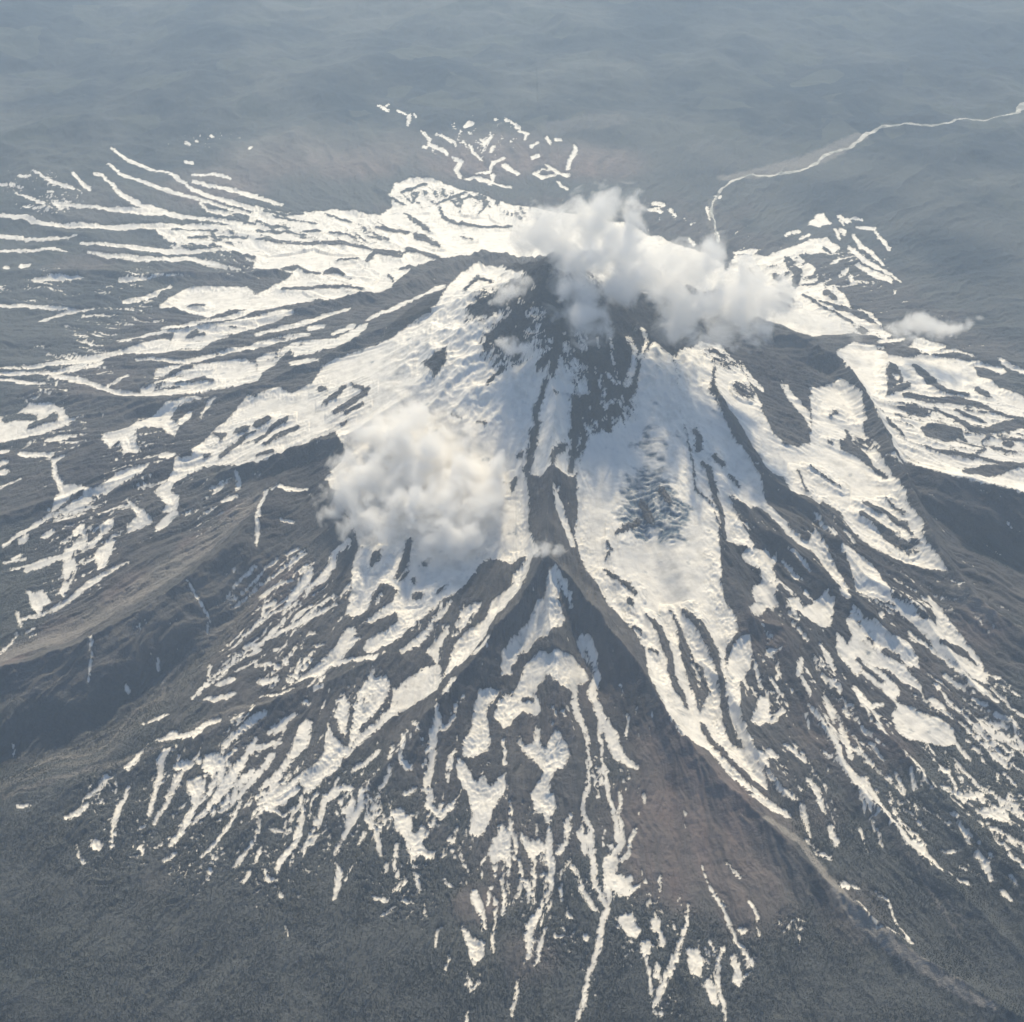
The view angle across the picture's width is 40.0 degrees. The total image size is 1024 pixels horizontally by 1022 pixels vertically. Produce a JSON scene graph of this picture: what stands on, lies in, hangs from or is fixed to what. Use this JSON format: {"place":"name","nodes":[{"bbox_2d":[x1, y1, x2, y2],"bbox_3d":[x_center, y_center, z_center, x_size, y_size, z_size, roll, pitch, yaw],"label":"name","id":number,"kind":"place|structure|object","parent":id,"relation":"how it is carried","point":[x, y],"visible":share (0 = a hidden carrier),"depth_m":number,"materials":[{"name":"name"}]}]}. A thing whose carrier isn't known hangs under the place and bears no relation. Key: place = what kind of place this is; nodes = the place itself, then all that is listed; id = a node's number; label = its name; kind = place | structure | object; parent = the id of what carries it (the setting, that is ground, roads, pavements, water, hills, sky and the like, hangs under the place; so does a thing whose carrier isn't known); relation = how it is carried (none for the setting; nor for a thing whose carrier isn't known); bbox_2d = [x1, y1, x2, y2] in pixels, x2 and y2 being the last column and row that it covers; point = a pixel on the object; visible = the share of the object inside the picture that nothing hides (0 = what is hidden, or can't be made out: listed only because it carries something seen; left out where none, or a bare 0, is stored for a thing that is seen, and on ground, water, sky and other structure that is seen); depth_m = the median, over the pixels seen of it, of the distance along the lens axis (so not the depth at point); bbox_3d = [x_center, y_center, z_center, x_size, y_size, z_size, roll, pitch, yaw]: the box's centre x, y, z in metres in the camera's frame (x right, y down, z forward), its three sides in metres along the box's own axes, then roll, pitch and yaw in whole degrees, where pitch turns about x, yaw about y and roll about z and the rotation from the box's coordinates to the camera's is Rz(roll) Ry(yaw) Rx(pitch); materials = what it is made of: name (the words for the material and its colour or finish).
{"place":"outdoors","nodes":[
{"label":"outdoors","id":0,"kind":"place"},
{"bbox_2d":[0,0,1023,1021],"bbox_3d":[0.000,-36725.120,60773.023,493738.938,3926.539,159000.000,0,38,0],"label":"terrain","id":1,"kind":"structure","parent":0,"point":[684,108],"depth_m":13396.89,"materials":[{"name":"grey stone"}]},
{"bbox_2d":[0,103,1023,1021],"bbox_3d":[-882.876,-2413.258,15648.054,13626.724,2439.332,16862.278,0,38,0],"label":"snow","id":2,"kind":"structure","parent":1,"relation":"on","point":[426,471],"depth_m":13146.78,"materials":[{"name":"white snow"}]},
{"bbox_2d":[0,382,1023,1021],"bbox_3d":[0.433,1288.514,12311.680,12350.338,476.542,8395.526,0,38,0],"label":"forest","id":3,"kind":"object","parent":1,"relation":"on","point":[420,988],"visible":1,"depth_m":10241.05,"materials":[{"name":"green plant"}]},
{"bbox_2d":[709,102,1023,241],"bbox_3d":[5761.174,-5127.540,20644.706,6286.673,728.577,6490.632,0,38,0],"label":"river","id":4,"kind":"structure","parent":0,"point":[1019,107],"depth_m":21328.50,"materials":[{"name":"white liquid"}]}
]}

